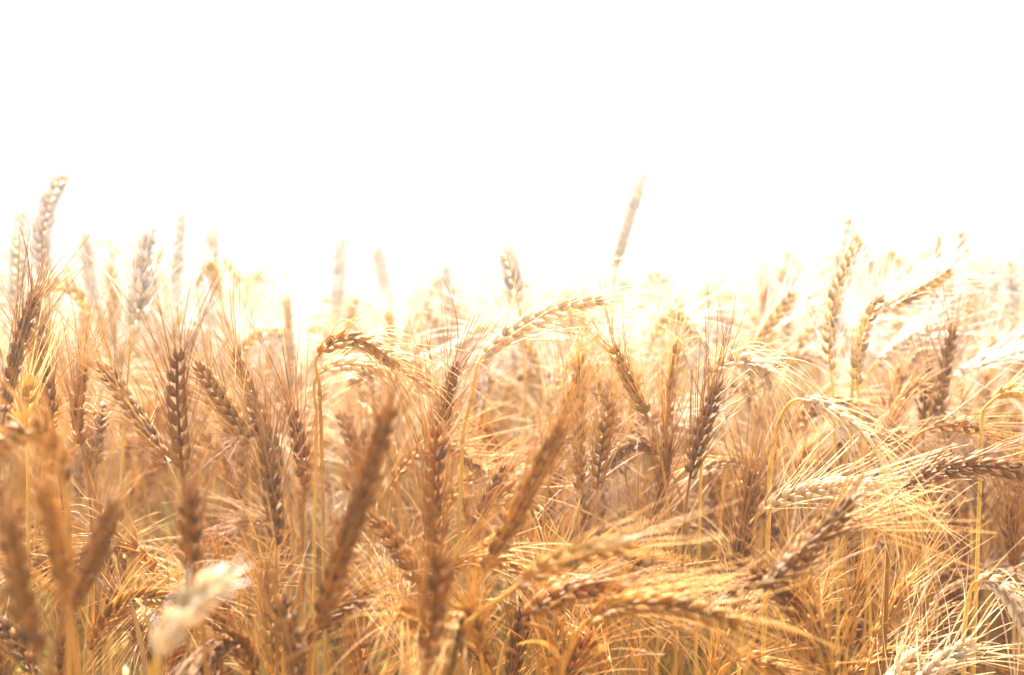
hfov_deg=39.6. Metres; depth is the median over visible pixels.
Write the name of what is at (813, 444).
wheat plant
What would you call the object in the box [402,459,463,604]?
wheat plant
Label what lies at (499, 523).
wheat plant
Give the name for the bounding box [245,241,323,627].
wheat plant
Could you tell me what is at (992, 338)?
wheat plant
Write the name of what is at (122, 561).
wheat plant
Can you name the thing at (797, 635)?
wheat plant
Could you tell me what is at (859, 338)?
wheat plant
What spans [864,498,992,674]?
wheat plant
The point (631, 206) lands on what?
wheat plant
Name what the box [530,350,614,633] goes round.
wheat plant
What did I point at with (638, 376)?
wheat plant
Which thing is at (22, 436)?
wheat plant
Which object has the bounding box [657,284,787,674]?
wheat plant
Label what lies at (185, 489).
wheat plant
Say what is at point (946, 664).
wheat plant
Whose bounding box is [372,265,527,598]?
wheat plant
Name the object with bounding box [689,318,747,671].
wheat plant
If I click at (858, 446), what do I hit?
wheat plant
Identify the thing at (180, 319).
wheat plant
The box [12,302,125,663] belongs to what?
wheat plant
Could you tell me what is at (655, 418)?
wheat plant
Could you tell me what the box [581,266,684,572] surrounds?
wheat plant
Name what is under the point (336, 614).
wheat plant
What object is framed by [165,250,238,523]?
wheat plant
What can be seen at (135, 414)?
wheat plant
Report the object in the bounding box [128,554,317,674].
wheat plant
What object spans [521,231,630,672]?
wheat plant
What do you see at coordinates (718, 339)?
wheat plant
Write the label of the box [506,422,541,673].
wheat plant
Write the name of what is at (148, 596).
wheat plant
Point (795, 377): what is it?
wheat plant
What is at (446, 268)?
wheat plant
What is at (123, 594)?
wheat plant
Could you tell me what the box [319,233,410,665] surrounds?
wheat plant
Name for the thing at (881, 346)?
wheat plant
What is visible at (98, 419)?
wheat plant
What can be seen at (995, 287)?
wheat plant
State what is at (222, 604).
wheat plant
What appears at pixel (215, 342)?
wheat plant
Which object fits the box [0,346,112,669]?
wheat plant
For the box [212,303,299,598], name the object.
wheat plant
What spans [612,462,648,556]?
wheat plant
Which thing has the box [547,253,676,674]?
wheat plant
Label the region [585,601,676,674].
wheat plant
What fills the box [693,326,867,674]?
wheat plant
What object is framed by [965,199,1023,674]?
wheat plant
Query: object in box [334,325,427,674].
wheat plant
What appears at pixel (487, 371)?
wheat plant
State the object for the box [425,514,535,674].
wheat plant
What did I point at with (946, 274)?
wheat plant
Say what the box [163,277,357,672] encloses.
wheat plant
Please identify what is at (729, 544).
wheat plant
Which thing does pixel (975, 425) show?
wheat plant
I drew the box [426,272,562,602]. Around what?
wheat plant
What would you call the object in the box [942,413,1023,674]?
wheat plant
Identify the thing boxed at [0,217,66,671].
wheat plant
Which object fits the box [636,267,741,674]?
wheat plant
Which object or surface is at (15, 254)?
wheat plant
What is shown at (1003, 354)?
wheat plant
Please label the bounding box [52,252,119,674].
wheat plant
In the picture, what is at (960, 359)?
wheat plant
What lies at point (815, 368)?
wheat plant
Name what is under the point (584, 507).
wheat plant
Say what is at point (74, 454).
wheat plant
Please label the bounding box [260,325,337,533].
wheat plant
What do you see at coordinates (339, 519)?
wheat plant
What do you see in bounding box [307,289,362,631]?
wheat plant
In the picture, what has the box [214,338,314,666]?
wheat plant
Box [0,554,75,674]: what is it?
wheat plant
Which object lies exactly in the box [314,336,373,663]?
wheat plant
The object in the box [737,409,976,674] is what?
wheat plant
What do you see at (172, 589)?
wheat plant
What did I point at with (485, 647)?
wheat plant
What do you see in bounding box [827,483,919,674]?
wheat plant
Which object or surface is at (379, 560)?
wheat plant
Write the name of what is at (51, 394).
wheat plant
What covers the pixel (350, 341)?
wheat plant
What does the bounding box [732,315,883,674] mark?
wheat plant
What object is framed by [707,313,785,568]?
wheat plant
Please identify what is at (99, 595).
wheat plant
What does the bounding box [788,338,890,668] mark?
wheat plant
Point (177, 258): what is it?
wheat plant
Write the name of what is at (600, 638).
wheat plant
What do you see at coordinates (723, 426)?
wheat plant
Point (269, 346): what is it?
wheat plant
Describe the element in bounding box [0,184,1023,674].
wheat crop
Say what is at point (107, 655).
wheat plant
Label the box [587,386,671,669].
wheat plant
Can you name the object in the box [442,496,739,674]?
wheat plant
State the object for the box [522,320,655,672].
wheat plant
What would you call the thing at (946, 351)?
wheat plant
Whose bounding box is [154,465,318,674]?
wheat plant
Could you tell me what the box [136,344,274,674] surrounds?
wheat plant
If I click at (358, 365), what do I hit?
wheat plant
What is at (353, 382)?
wheat plant
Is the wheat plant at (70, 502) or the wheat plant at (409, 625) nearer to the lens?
the wheat plant at (409, 625)
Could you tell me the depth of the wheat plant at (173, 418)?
0.93 m
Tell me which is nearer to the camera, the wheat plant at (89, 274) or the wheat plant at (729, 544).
the wheat plant at (729, 544)
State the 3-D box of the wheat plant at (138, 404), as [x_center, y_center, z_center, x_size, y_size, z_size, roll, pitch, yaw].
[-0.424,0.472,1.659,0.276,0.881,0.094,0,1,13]
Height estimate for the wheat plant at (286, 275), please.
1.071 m
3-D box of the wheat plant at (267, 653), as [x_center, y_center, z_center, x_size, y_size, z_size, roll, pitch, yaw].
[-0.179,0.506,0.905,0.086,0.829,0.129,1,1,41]
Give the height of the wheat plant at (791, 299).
1.021 m
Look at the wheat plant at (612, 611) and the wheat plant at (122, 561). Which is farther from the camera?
the wheat plant at (122, 561)
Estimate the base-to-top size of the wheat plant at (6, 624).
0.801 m
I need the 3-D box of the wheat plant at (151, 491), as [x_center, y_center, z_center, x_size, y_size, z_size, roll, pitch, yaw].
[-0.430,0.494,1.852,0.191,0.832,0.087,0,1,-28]
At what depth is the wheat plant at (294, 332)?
1.80 m
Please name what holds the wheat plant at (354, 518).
on the ground
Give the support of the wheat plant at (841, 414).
on the ground
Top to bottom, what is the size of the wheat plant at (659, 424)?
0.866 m
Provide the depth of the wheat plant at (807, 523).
1.53 m
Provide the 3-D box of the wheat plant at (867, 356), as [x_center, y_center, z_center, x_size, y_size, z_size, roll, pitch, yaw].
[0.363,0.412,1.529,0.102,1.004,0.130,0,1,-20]
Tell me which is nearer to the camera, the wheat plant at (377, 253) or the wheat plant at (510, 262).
the wheat plant at (510, 262)
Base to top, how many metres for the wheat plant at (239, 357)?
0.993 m
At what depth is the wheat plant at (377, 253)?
1.82 m
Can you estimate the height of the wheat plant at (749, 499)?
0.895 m
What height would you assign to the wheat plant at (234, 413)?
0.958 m
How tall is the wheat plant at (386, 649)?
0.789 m
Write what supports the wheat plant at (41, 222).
on the ground
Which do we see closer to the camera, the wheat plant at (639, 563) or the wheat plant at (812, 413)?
the wheat plant at (639, 563)
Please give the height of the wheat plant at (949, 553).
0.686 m
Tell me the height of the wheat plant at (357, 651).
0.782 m
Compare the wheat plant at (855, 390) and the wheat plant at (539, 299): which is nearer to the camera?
the wheat plant at (855, 390)
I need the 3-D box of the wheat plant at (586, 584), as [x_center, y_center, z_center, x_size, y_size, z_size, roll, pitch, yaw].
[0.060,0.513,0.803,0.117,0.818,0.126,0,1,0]
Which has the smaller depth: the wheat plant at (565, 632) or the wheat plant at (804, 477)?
the wheat plant at (565, 632)
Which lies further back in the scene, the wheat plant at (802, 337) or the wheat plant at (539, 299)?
the wheat plant at (539, 299)
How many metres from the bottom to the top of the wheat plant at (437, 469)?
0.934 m
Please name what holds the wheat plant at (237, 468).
on the ground
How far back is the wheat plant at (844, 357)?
1.75 m
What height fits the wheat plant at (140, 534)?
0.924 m
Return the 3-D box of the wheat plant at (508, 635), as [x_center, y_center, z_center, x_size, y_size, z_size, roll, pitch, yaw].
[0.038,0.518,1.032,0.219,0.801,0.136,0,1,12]
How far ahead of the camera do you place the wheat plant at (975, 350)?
1.83 m
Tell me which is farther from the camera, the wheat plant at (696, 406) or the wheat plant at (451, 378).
the wheat plant at (696, 406)
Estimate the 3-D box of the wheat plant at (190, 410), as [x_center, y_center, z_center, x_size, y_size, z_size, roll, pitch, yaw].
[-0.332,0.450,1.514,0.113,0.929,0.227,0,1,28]
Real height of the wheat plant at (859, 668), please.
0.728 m
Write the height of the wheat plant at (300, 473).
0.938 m
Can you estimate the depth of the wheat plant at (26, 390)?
1.00 m
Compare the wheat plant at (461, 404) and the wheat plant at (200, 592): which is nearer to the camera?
the wheat plant at (200, 592)
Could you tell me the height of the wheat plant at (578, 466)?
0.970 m
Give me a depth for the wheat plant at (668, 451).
1.12 m
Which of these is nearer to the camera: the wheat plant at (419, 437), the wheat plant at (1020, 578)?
the wheat plant at (1020, 578)
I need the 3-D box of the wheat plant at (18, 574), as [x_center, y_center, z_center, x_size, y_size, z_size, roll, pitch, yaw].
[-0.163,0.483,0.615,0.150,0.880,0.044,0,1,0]
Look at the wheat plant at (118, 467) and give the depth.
1.77 m
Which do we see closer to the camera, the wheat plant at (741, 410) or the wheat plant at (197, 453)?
the wheat plant at (197, 453)
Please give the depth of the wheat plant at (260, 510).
1.44 m
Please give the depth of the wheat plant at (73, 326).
2.00 m
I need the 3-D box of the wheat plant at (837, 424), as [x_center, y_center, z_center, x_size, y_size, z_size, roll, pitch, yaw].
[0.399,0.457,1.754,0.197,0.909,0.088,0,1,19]
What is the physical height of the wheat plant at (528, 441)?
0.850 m
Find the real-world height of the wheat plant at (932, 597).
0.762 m
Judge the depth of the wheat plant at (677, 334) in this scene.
1.55 m
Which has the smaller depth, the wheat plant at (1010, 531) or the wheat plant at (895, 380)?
the wheat plant at (1010, 531)
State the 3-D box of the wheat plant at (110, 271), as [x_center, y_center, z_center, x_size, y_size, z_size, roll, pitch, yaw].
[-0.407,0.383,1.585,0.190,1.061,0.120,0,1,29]
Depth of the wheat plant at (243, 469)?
1.28 m
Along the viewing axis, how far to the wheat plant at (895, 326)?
1.93 m
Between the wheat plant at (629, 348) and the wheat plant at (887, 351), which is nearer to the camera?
the wheat plant at (887, 351)
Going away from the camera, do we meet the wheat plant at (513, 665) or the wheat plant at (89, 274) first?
the wheat plant at (513, 665)
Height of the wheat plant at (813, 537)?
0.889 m
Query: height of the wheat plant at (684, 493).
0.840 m
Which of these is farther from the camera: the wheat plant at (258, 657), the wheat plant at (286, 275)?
the wheat plant at (286, 275)
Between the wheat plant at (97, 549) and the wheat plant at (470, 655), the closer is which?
the wheat plant at (97, 549)
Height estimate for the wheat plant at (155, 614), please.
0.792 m
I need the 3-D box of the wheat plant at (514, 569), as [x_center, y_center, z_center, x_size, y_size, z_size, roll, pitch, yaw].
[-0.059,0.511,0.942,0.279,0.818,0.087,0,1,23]
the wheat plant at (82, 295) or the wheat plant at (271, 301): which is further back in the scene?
the wheat plant at (271, 301)
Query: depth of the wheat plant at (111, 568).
1.17 m
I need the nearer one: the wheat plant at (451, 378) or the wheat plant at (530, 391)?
the wheat plant at (451, 378)
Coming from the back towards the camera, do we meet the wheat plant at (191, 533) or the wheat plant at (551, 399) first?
the wheat plant at (551, 399)
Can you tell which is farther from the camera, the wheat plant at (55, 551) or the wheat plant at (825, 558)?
the wheat plant at (825, 558)
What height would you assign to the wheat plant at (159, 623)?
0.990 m
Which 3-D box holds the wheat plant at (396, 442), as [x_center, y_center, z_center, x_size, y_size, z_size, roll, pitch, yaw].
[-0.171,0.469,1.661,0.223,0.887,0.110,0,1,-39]
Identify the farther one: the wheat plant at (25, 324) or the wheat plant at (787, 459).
the wheat plant at (787, 459)
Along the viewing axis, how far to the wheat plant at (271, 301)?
2.01 m
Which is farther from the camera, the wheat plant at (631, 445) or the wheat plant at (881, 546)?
the wheat plant at (881, 546)
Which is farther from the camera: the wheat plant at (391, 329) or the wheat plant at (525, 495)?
the wheat plant at (391, 329)
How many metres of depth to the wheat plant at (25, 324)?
0.99 m
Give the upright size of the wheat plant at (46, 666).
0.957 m
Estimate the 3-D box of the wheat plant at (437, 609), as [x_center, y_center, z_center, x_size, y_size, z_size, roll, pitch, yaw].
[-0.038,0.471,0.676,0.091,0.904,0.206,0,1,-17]
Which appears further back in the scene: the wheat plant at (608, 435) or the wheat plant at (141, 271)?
the wheat plant at (141, 271)
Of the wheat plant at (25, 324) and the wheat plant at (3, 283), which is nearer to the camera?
the wheat plant at (25, 324)
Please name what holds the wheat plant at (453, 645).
on the ground
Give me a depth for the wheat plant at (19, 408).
1.88 m
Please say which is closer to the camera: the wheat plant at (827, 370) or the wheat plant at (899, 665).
the wheat plant at (899, 665)
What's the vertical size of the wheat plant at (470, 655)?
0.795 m
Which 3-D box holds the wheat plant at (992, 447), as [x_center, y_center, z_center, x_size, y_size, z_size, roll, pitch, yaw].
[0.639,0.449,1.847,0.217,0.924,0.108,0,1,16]
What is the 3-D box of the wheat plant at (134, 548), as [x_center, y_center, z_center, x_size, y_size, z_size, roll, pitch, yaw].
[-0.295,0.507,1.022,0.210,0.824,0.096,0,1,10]
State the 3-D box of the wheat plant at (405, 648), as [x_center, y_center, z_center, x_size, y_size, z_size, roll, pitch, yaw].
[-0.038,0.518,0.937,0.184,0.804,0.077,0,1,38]
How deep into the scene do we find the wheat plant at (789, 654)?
1.07 m
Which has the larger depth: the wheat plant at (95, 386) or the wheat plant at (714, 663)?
the wheat plant at (95, 386)
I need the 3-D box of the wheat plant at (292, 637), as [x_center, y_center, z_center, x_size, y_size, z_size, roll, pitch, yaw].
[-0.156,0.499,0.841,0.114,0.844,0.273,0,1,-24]
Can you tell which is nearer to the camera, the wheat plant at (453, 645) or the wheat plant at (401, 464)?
the wheat plant at (453, 645)
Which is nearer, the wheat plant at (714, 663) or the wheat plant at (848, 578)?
the wheat plant at (714, 663)
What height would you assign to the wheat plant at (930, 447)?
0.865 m
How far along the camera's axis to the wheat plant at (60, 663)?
0.87 m
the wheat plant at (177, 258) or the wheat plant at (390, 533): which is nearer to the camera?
the wheat plant at (390, 533)
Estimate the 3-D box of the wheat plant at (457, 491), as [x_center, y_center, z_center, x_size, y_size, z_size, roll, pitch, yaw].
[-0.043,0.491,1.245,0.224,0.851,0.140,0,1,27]
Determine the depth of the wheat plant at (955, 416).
1.63 m
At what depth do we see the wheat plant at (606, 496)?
1.28 m
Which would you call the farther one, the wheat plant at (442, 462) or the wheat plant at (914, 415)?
the wheat plant at (442, 462)
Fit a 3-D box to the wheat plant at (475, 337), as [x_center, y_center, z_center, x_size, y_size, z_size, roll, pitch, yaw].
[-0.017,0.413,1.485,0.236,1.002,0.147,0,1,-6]
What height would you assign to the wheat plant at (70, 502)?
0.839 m
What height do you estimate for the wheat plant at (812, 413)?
0.925 m
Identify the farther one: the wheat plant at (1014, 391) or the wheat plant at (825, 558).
the wheat plant at (825, 558)
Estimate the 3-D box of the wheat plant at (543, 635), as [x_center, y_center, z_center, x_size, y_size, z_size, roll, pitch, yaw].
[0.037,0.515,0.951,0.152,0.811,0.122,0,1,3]
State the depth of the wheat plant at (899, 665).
0.98 m
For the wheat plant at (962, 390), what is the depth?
1.43 m
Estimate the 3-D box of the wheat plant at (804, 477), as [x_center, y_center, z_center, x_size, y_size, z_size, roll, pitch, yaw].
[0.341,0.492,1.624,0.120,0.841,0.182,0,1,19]
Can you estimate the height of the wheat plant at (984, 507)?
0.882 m
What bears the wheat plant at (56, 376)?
on the ground
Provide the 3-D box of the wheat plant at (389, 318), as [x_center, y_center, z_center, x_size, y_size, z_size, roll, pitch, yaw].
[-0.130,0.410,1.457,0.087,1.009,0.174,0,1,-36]
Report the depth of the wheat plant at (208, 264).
1.52 m
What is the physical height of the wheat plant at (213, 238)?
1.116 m
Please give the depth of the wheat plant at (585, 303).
1.04 m
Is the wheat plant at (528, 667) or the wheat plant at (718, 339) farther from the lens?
the wheat plant at (718, 339)
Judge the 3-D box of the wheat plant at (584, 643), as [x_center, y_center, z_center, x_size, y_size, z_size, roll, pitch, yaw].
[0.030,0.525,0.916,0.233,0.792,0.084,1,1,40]
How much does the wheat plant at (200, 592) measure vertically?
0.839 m
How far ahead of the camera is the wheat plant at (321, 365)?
1.88 m
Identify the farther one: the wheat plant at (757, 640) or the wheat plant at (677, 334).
the wheat plant at (677, 334)
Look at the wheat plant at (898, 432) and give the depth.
1.20 m
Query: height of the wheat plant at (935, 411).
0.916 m
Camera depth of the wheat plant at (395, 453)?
1.30 m
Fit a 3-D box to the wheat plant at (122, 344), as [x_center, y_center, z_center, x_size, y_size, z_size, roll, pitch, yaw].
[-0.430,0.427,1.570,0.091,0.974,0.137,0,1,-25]
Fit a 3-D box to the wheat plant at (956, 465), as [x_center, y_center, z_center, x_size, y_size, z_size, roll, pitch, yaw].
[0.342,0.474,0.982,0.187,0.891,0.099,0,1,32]
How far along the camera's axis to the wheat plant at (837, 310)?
1.21 m
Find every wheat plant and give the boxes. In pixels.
[0,100,117,668]
[0,156,75,674]
[0,190,143,674]
[0,195,97,478]
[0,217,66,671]
[0,235,91,666]
[0,237,82,674]
[0,256,109,674]
[0,271,76,674]
[0,320,24,662]
[0,324,84,674]
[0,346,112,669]
[0,399,85,674]
[0,442,53,674]
[0,479,185,660]
[0,541,51,674]
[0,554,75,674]
[0,573,122,674]
[1,307,70,669]
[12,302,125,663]
[16,314,78,670]
[21,417,78,647]
[22,346,74,664]
[23,194,106,674]
[29,315,112,674]
[31,266,198,658]
[33,270,138,674]
[33,293,110,492]
[33,371,182,575]
[33,480,168,674]
[39,514,166,672]
[41,334,207,672]
[47,433,164,674]
[48,240,151,584]
[48,335,143,617]
[50,158,116,674]
[51,384,155,674]
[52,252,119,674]
[55,211,166,674]
[63,370,153,545]
[67,374,146,673]
[67,439,155,674]
[70,448,123,674]
[72,526,274,674]
[81,527,256,674]
[82,160,208,674]
[83,481,214,674]
[92,253,244,674]
[94,283,154,649]
[94,366,157,674]
[107,284,285,674]
[108,364,279,674]
[110,422,216,578]
[114,281,200,626]
[114,506,169,674]
[117,513,381,674]
[121,330,228,532]
[127,353,312,674]
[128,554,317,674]
[133,280,268,650]
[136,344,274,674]
[137,327,216,450]
[137,498,249,674]
[139,187,257,609]
[142,555,184,674]
[147,249,242,564]
[149,151,219,674]
[150,554,251,674]
[154,444,224,666]
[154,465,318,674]
[156,336,278,670]
[162,349,209,674]
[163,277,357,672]
[164,174,253,674]
[164,231,262,670]
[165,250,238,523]
[167,497,312,674]
[171,340,255,524]
[175,477,337,674]
[182,361,349,580]
[187,343,291,674]
[188,345,219,539]
[189,248,311,674]
[191,590,285,674]
[201,359,319,674]
[203,491,316,674]
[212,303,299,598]
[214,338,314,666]
[214,377,256,636]
[223,331,311,672]
[239,263,324,602]
[241,240,351,643]
[243,260,300,323]
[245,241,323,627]
[246,316,334,628]
[254,253,333,608]
[259,213,318,426]
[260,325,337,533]
[267,467,575,674]
[268,477,517,672]
[269,363,408,674]
[274,283,493,674]
[277,391,372,674]
[285,393,405,674]
[292,302,360,674]
[293,545,417,674]
[296,461,367,674]
[301,406,441,674]
[305,273,485,674]
[305,431,415,668]
[306,372,423,657]
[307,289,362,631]
[308,530,493,674]
[310,179,380,673]
[311,325,458,674]
[314,300,500,674]
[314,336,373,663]
[315,509,418,674]
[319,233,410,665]
[321,526,423,627]
[328,512,463,674]
[331,554,496,674]
[332,523,511,674]
[334,246,430,674]
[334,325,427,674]
[341,197,411,585]
[352,520,467,674]
[353,257,418,659]
[354,382,538,674]
[361,372,559,648]
[362,376,436,673]
[369,316,519,672]
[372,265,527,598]
[381,281,453,546]
[384,254,555,542]
[385,446,506,674]
[399,420,594,605]
[399,509,615,674]
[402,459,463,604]
[404,325,525,674]
[408,389,453,589]
[409,427,458,483]
[420,214,470,453]
[425,341,529,571]
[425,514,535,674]
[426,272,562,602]
[435,190,535,674]
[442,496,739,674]
[443,483,547,672]
[446,505,569,674]
[451,380,586,548]
[456,250,696,583]
[457,335,627,674]
[485,328,549,670]
[486,514,647,674]
[486,563,613,674]
[487,576,580,671]
[496,352,674,674]
[496,501,716,674]
[497,493,602,674]
[500,403,576,673]
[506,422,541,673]
[516,515,717,674]
[518,351,626,674]
[520,279,660,673]
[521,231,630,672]
[521,554,702,674]
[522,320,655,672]
[524,254,580,674]
[524,523,657,674]
[525,373,707,674]
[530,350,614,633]
[537,314,628,674]
[540,273,610,668]
[540,427,645,674]
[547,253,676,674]
[548,444,621,673]
[560,540,866,674]
[563,317,676,673]
[573,512,701,674]
[577,358,765,669]
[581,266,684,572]
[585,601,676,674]
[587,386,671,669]
[589,315,670,674]
[591,318,695,674]
[593,266,746,651]
[596,118,695,633]
[600,496,732,674]
[602,454,733,674]
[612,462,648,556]
[614,434,649,553]
[625,247,731,674]
[626,417,802,674]
[632,247,758,533]
[634,373,701,527]
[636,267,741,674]
[646,371,737,478]
[646,397,699,669]
[647,356,697,674]
[647,518,822,674]
[652,530,846,674]
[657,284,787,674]
[660,336,742,674]
[672,484,790,674]
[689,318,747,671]
[692,512,785,674]
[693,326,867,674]
[699,285,739,359]
[703,375,821,661]
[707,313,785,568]
[707,372,816,639]
[708,225,863,671]
[711,387,837,577]
[719,576,917,674]
[727,391,942,674]
[728,255,802,415]
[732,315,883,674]
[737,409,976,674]
[741,304,845,605]
[744,399,998,674]
[746,328,952,656]
[747,458,824,664]
[748,258,932,674]
[749,506,878,672]
[751,513,888,674]
[760,395,960,674]
[764,478,882,672]
[773,277,817,654]
[775,361,881,661]
[780,417,831,673]
[784,177,923,674]
[784,512,902,673]
[787,375,928,594]
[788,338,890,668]
[792,331,849,640]
[807,282,913,639]
[810,259,883,646]
[811,344,899,489]
[814,554,874,665]
[817,386,989,673]
[818,210,962,674]
[824,381,960,674]
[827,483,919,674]
[829,282,1003,636]
[834,183,1010,662]
[835,283,929,646]
[848,590,1006,674]
[850,292,987,674]
[861,301,973,645]
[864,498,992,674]
[865,456,977,674]
[866,243,922,557]
[868,402,919,673]
[869,288,978,674]
[872,361,935,560]
[873,520,979,656]
[874,524,1008,674]
[877,564,1022,674]
[881,381,1023,674]
[885,327,1022,674]
[888,374,1020,674]
[898,319,1023,636]
[899,252,1008,667]
[902,340,1016,566]
[909,365,1023,674]
[915,356,975,572]
[915,556,1023,674]
[922,298,1016,541]
[936,341,1007,674]
[942,298,1023,574]
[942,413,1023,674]
[949,533,1023,673]
[952,331,1008,674]
[955,286,1023,672]
[960,537,1023,674]
[961,217,1023,673]
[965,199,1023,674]
[969,358,1023,674]
[971,368,1023,674]
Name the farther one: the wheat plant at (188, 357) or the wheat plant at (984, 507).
the wheat plant at (188, 357)
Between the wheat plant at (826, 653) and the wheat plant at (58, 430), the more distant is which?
the wheat plant at (58, 430)
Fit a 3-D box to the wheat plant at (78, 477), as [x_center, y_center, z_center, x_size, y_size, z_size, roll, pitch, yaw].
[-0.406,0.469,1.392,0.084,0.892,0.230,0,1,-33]
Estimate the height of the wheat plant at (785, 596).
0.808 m
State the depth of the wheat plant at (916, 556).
1.09 m
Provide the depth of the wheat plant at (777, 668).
0.90 m
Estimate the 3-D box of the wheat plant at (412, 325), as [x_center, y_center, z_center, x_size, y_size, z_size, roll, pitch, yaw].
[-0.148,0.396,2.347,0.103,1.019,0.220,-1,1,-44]
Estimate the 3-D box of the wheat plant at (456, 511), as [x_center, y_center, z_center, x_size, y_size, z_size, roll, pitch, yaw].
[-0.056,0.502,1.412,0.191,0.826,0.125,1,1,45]
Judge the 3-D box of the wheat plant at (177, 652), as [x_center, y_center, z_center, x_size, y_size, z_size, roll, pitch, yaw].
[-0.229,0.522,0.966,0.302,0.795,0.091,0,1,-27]
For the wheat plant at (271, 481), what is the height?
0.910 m
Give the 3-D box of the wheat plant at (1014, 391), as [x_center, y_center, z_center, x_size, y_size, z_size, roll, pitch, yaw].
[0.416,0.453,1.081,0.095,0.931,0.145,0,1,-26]
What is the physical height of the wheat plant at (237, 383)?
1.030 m
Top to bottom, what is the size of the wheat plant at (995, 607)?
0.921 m
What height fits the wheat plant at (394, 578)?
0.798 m
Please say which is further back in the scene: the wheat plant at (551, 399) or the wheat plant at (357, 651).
the wheat plant at (551, 399)
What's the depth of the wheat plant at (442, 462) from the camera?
1.89 m
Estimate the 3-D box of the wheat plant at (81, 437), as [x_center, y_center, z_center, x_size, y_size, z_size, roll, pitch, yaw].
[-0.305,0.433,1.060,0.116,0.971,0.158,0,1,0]
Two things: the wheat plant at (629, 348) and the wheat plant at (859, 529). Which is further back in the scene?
the wheat plant at (629, 348)
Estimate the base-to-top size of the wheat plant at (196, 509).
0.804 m
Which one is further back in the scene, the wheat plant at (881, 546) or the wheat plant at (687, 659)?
the wheat plant at (881, 546)
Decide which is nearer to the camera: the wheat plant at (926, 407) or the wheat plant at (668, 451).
the wheat plant at (668, 451)
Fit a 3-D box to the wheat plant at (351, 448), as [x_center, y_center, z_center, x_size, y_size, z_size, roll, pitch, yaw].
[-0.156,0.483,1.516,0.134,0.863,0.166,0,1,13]
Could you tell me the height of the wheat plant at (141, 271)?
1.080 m
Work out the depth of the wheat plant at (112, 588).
0.98 m
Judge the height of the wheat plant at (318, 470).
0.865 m
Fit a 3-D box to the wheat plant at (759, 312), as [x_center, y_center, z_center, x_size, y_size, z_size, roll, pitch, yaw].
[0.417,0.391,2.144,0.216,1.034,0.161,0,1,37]
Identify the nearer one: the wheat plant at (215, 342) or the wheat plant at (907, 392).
the wheat plant at (907, 392)
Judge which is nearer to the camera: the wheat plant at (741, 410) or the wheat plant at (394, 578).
the wheat plant at (394, 578)
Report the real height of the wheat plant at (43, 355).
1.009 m
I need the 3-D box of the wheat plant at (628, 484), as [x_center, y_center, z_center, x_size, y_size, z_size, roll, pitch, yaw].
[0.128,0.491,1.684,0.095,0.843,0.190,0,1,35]
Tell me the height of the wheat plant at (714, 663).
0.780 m
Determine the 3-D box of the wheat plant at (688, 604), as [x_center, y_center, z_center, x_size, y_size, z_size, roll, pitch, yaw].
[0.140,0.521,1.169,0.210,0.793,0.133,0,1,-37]
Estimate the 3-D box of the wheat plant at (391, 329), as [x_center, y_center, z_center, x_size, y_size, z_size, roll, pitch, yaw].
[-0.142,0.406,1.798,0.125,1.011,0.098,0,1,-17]
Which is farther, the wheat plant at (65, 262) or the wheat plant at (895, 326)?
the wheat plant at (895, 326)
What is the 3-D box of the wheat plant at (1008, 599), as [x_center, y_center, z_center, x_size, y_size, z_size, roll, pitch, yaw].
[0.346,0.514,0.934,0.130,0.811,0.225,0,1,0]
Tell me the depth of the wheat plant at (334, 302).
1.82 m
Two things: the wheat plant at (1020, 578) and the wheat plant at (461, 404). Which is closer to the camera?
the wheat plant at (1020, 578)
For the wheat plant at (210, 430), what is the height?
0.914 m
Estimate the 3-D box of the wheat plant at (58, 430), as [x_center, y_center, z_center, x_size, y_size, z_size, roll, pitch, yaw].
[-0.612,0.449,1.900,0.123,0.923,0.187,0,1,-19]
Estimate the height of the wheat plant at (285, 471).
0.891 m
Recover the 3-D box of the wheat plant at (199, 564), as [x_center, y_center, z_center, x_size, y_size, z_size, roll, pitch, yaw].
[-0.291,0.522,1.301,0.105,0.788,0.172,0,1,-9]
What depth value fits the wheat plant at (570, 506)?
1.61 m
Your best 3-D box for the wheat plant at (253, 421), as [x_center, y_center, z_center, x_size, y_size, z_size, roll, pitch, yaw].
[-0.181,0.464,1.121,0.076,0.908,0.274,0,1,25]
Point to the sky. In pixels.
(789, 104)
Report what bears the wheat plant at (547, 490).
on the ground
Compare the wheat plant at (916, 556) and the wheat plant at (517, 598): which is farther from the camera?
the wheat plant at (517, 598)
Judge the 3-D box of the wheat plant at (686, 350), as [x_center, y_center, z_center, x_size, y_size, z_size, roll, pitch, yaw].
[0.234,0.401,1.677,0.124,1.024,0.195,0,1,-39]
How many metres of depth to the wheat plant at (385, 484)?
1.53 m
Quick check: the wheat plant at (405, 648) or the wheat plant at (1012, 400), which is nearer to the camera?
the wheat plant at (405, 648)
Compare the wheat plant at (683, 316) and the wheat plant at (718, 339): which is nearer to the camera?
the wheat plant at (683, 316)
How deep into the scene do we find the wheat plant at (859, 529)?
0.86 m
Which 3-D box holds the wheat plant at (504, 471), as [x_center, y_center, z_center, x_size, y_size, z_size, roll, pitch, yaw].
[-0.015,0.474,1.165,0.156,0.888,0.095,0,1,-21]
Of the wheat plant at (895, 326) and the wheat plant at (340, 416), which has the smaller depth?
the wheat plant at (340, 416)
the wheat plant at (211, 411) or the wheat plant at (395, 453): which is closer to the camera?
the wheat plant at (395, 453)
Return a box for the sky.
[0,0,1023,302]
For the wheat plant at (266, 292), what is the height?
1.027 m
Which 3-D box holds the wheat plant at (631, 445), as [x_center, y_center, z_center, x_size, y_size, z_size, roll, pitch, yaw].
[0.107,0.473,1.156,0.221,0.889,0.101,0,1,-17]
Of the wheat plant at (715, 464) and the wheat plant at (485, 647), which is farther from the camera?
the wheat plant at (715, 464)

